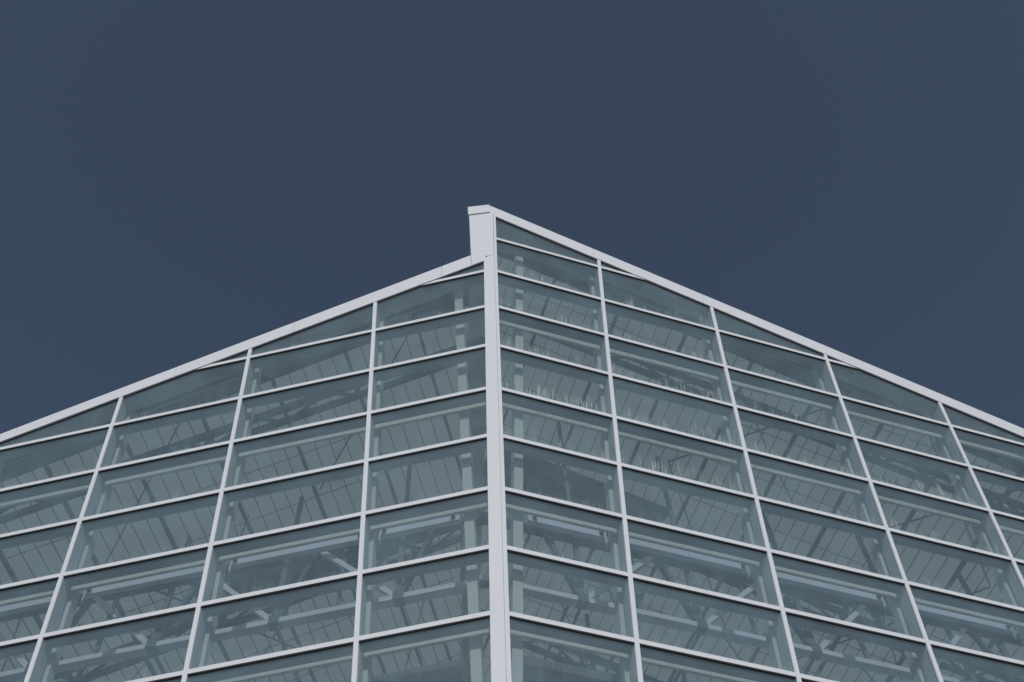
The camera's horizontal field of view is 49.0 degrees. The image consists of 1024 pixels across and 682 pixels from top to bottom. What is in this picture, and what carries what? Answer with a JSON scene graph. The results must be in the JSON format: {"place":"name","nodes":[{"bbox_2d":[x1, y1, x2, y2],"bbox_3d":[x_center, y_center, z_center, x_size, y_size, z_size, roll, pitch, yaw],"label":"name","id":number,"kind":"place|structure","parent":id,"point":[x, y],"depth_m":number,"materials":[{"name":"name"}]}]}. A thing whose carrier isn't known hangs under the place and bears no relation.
{"place":"outdoors","nodes":[
{"label":"outdoors","id":0,"kind":"place"},
{"bbox_2d":[0,205,1023,681],"bbox_3d":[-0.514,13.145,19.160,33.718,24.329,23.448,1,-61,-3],"label":"glasshouse","id":1,"kind":"structure","parent":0,"point":[502,439],"depth_m":21.80,"materials":[{"name":"glass"}]},
{"bbox_2d":[0,0,1023,433],"label":"sky","id":2,"kind":"structure","parent":0,"point":[182,182],"materials":[{"name":"blue"}]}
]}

